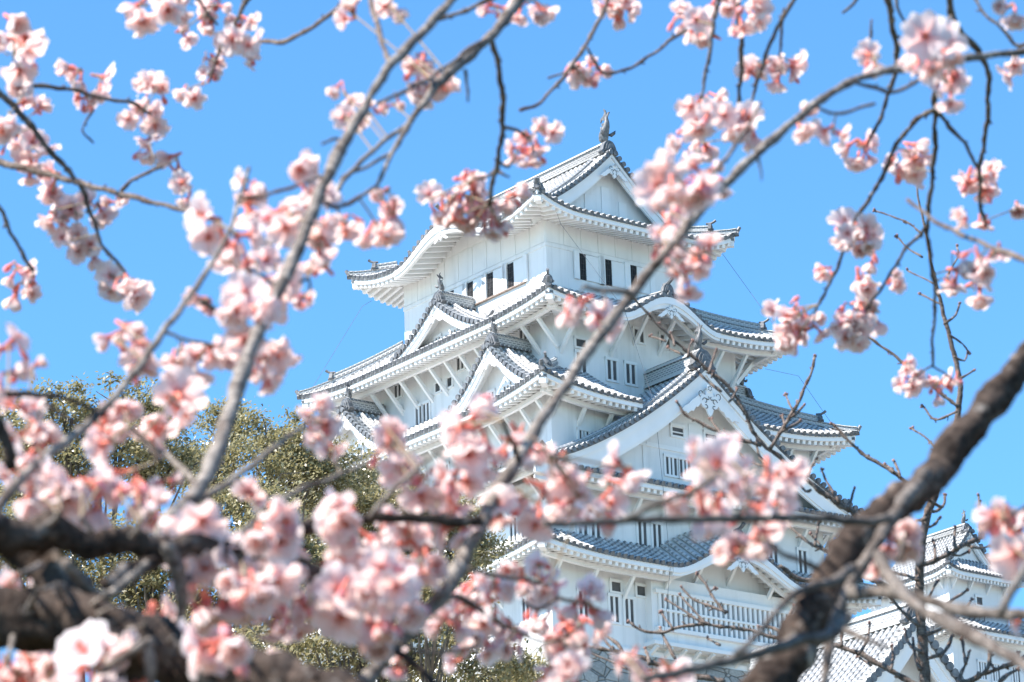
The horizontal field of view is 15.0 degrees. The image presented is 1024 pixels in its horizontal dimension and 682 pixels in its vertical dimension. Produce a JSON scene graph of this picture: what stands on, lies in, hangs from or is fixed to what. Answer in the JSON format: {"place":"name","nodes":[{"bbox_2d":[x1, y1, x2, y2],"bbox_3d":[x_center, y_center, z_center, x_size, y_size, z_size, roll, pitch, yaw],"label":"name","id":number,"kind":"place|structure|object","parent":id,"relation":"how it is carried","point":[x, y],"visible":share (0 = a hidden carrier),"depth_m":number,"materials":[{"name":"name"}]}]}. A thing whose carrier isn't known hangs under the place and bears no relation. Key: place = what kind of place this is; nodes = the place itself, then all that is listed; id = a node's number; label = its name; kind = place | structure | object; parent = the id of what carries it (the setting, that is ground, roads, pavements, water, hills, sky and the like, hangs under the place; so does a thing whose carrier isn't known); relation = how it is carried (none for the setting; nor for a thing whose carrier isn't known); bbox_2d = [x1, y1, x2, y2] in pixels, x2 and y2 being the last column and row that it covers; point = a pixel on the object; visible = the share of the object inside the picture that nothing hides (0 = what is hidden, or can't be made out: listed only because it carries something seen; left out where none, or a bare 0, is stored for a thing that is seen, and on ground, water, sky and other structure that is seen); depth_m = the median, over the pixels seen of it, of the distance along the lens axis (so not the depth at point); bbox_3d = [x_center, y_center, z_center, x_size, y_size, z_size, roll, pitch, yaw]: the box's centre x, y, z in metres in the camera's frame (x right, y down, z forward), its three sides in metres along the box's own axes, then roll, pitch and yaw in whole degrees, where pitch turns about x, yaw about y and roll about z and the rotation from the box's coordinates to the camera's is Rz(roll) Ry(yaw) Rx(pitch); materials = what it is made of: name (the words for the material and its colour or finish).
{"place":"outdoors","nodes":[
{"label":"outdoors","id":0,"kind":"place"},
{"bbox_2d":[0,0,1023,681],"label":"sky","id":1,"kind":"structure","parent":0,"point":[262,120],"materials":[{"name":"blue"}]},
{"bbox_2d":[867,510,1023,681],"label":"keep","id":2,"kind":"structure","parent":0,"point":[979,579],"depth_m":251.72,"materials":[{"name":"white paint"}]},
{"bbox_2d":[974,594,984,607],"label":"window","id":3,"kind":"structure","parent":2,"relation":"in","point":[979,599],"depth_m":252.26,"materials":[{"name":"white paint"}]},
{"bbox_2d":[977,659,988,681],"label":"window","id":4,"kind":"structure","parent":2,"relation":"in","point":[981,664],"depth_m":249.57,"materials":[{"name":"white paint"}]},
{"bbox_2d":[990,661,1001,681],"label":"window","id":5,"kind":"structure","parent":2,"relation":"in","point":[995,676],"depth_m":250.24,"materials":[{"name":"white paint"}]},
{"bbox_2d":[1010,666,1021,681],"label":"window","id":6,"kind":"structure","parent":2,"relation":"in","point":[1015,677],"depth_m":251.28,"materials":[{"name":"white paint"}]},
{"bbox_3d":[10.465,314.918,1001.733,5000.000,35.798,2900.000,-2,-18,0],"label":"ground","id":7,"kind":"structure","parent":0,"visible":0},
{"bbox_2d":[0,370,209,680],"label":"evergreen tree","id":8,"kind":"object","parent":7,"relation":"on","point":[72,460],"visible":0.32,"depth_m":120.65,"materials":[{"name":"green plant"}]},
{"bbox_2d":[0,475,328,681],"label":"evergreen tree","id":9,"kind":"object","parent":7,"relation":"on","point":[150,584],"visible":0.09,"depth_m":111.41,"materials":[{"name":"green plant"}]},
{"bbox_2d":[165,396,387,654],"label":"evergreen tree","id":10,"kind":"object","parent":7,"relation":"on","point":[292,459],"visible":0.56,"depth_m":131.83,"materials":[{"name":"green plant"}]},
{"bbox_2d":[232,554,581,681],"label":"evergreen tree","id":11,"kind":"object","parent":7,"relation":"on","point":[513,670],"visible":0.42,"depth_m":104.09,"materials":[{"name":"green plant"}]},
{"bbox_2d":[300,453,524,681],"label":"evergreen tree","id":12,"kind":"object","parent":7,"relation":"on","point":[487,543],"visible":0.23,"depth_m":136.47,"materials":[{"name":"green plant"}]},
{"bbox_2d":[252,109,881,681],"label":"castle keep","id":13,"kind":"structure","parent":7,"relation":"on","point":[482,315],"depth_m":209.78,"materials":[{"name":"white paint"}]},
{"bbox_2d":[393,383,402,399],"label":"window","id":14,"kind":"structure","parent":13,"relation":"in","point":[397,389],"depth_m":218.85,"materials":[{"name":"white paint"}]},
{"bbox_2d":[413,402,422,425],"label":"window","id":15,"kind":"structure","parent":13,"relation":"in","point":[417,412],"depth_m":216.88,"materials":[{"name":"white paint"}]},
{"bbox_2d":[421,399,430,421],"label":"window","id":16,"kind":"structure","parent":13,"relation":"in","point":[426,412],"depth_m":216.30,"materials":[{"name":"white paint"}]},
{"bbox_2d":[433,378,441,394],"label":"window","id":17,"kind":"structure","parent":13,"relation":"in","point":[437,389],"depth_m":215.93,"materials":[{"name":"white paint"}]},
{"bbox_2d":[444,461,449,468],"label":"window","id":18,"kind":"structure","parent":13,"relation":"in","point":[447,464],"depth_m":209.29,"materials":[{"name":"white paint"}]},
{"bbox_2d":[445,374,453,389],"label":"window","id":19,"kind":"structure","parent":13,"relation":"in","point":[449,380],"depth_m":215.04,"materials":[{"name":"white paint"}]},
{"bbox_2d":[450,282,467,295],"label":"window","id":20,"kind":"structure","parent":13,"relation":"in","point":[459,290],"depth_m":218.02,"materials":[{"name":"wood"}]},
{"bbox_2d":[455,355,465,373],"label":"window","id":21,"kind":"structure","parent":13,"relation":"in","point":[459,366],"depth_m":214.51,"materials":[{"name":"white paint"}]},
{"bbox_2d":[462,274,485,302],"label":"window","id":22,"kind":"structure","parent":13,"relation":"in","point":[475,288],"depth_m":216.88,"materials":[{"name":"wood"}]},
{"bbox_2d":[482,264,505,299],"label":"window","id":23,"kind":"structure","parent":13,"relation":"in","point":[494,283],"depth_m":215.69,"materials":[{"name":"wood"}]},
{"bbox_2d":[507,516,518,542],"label":"window","id":24,"kind":"structure","parent":13,"relation":"in","point":[513,535],"depth_m":202.75,"materials":[{"name":"white paint"}]},
{"bbox_2d":[502,254,528,288],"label":"window","id":25,"kind":"structure","parent":13,"relation":"in","point":[517,271],"depth_m":214.20,"materials":[{"name":"wood"}]},
{"bbox_2d":[518,326,528,338],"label":"window","id":26,"kind":"structure","parent":13,"relation":"in","point":[520,334],"depth_m":210.29,"materials":[{"name":"white paint"}]},
{"bbox_2d":[520,596,531,623],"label":"window","id":27,"kind":"structure","parent":13,"relation":"in","point":[524,609],"depth_m":200.73,"materials":[{"name":"white paint"}]},
{"bbox_2d":[573,335,587,349],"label":"window","id":28,"kind":"structure","parent":13,"relation":"in","point":[579,342],"depth_m":208.93,"materials":[{"name":"white paint"}]},
{"bbox_2d":[574,349,588,372],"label":"window","id":29,"kind":"structure","parent":13,"relation":"in","point":[576,351],"depth_m":208.62,"materials":[{"name":"white paint"}]},
{"bbox_2d":[576,527,589,535],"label":"window","id":30,"kind":"structure","parent":13,"relation":"in","point":[585,531],"depth_m":201.66,"materials":[{"name":"white paint"}]},
{"bbox_2d":[576,427,590,438],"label":"window","id":31,"kind":"structure","parent":13,"relation":"in","point":[581,432],"depth_m":203.59,"materials":[{"name":"white paint"}]},
{"bbox_2d":[576,587,590,619],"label":"window","id":32,"kind":"structure","parent":13,"relation":"in","point":[583,611],"depth_m":200.14,"materials":[{"name":"white paint"}]},
{"bbox_2d":[573,250,604,284],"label":"window","id":33,"kind":"structure","parent":13,"relation":"in","point":[583,270],"depth_m":213.99,"materials":[{"name":"wood"}]},
{"bbox_2d":[589,526,602,537],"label":"window","id":34,"kind":"structure","parent":13,"relation":"in","point":[596,531],"depth_m":202.16,"materials":[{"name":"white paint"}]},
{"bbox_2d":[605,356,618,383],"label":"window","id":35,"kind":"structure","parent":13,"relation":"in","point":[611,364],"depth_m":209.85,"materials":[{"name":"white paint"}]},
{"bbox_2d":[607,592,621,624],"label":"window","id":36,"kind":"structure","parent":13,"relation":"in","point":[613,600],"depth_m":201.47,"materials":[{"name":"white paint"}]},
{"bbox_2d":[600,256,630,288],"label":"window","id":37,"kind":"structure","parent":13,"relation":"in","point":[617,274],"depth_m":215.14,"materials":[{"name":"wood"}]},
{"bbox_2d":[609,578,622,594],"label":"window","id":38,"kind":"structure","parent":13,"relation":"in","point":[615,585],"depth_m":201.91,"materials":[{"name":"white paint"}]},
{"bbox_2d":[622,595,636,626],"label":"window","id":39,"kind":"structure","parent":13,"relation":"in","point":[629,605],"depth_m":202.01,"materials":[{"name":"white paint"}]},
{"bbox_2d":[623,360,637,386],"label":"window","id":40,"kind":"structure","parent":13,"relation":"in","point":[630,368],"depth_m":210.57,"materials":[{"name":"white paint"}]},
{"bbox_2d":[632,326,645,345],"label":"window","id":41,"kind":"structure","parent":13,"relation":"in","point":[642,341],"depth_m":211.75,"materials":[{"name":"white paint"}]},
{"bbox_2d":[634,582,645,598],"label":"window","id":42,"kind":"structure","parent":13,"relation":"in","point":[639,588],"depth_m":202.80,"materials":[{"name":"white paint"}]},
{"bbox_2d":[635,523,648,546],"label":"window","id":43,"kind":"structure","parent":13,"relation":"in","point":[642,530],"depth_m":204.09,"materials":[{"name":"white paint"}]},
{"bbox_2d":[630,265,655,293],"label":"window","id":44,"kind":"structure","parent":13,"relation":"in","point":[649,288],"depth_m":216.19,"materials":[{"name":"wood"}]},
{"bbox_2d":[650,523,663,547],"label":"window","id":45,"kind":"structure","parent":13,"relation":"in","point":[656,529],"depth_m":204.69,"materials":[{"name":"white paint"}]},
{"bbox_2d":[658,331,671,350],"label":"window","id":46,"kind":"structure","parent":13,"relation":"in","point":[661,335],"depth_m":212.79,"materials":[{"name":"white paint"}]},
{"bbox_2d":[669,422,685,439],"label":"window","id":47,"kind":"structure","parent":13,"relation":"in","point":[676,435],"depth_m":206.70,"materials":[{"name":"white paint"}]},
{"bbox_2d":[703,429,717,441],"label":"window","id":48,"kind":"structure","parent":13,"relation":"in","point":[705,431],"depth_m":207.96,"materials":[{"name":"white paint"}]},
{"bbox_2d":[770,542,779,563],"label":"window","id":49,"kind":"structure","parent":13,"relation":"in","point":[775,556],"depth_m":209.49,"materials":[{"name":"white paint"}]},
{"bbox_2d":[796,547,808,573],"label":"window","id":50,"kind":"structure","parent":13,"relation":"in","point":[801,552],"depth_m":210.67,"materials":[{"name":"white paint"}]},
{"bbox_2d":[749,602,963,681],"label":"gatehouse","id":51,"kind":"object","parent":7,"relation":"on","point":[889,624],"visible":0.39,"depth_m":172.34,"materials":[{"name":"paint"}]},
{"label":"lawn","id":52,"kind":"structure","parent":0,"visible":0},
{"bbox_2d":[0,0,492,681],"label":"cherry tree","id":53,"kind":"object","parent":52,"relation":"on","point":[72,616],"visible":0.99,"depth_m":3.19,"materials":[{"name":"pink plant"}]},
{"bbox_2d":[304,0,1023,681],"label":"cherry tree","id":54,"kind":"object","parent":52,"relation":"on","point":[366,588],"visible":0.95,"depth_m":3.40,"materials":[{"name":"pink plant"}]},
{"bbox_2d":[542,0,1023,681],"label":"cherry tree","id":55,"kind":"object","parent":52,"relation":"on","point":[816,618],"visible":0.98,"depth_m":3.17,"materials":[{"name":"pink plant"}]},
{"bbox_2d":[589,187,1023,681],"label":"cherry tree","id":56,"kind":"object","parent":52,"relation":"on","point":[923,658],"visible":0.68,"depth_m":11.55,"materials":[{"name":"brown plant"}]}
]}

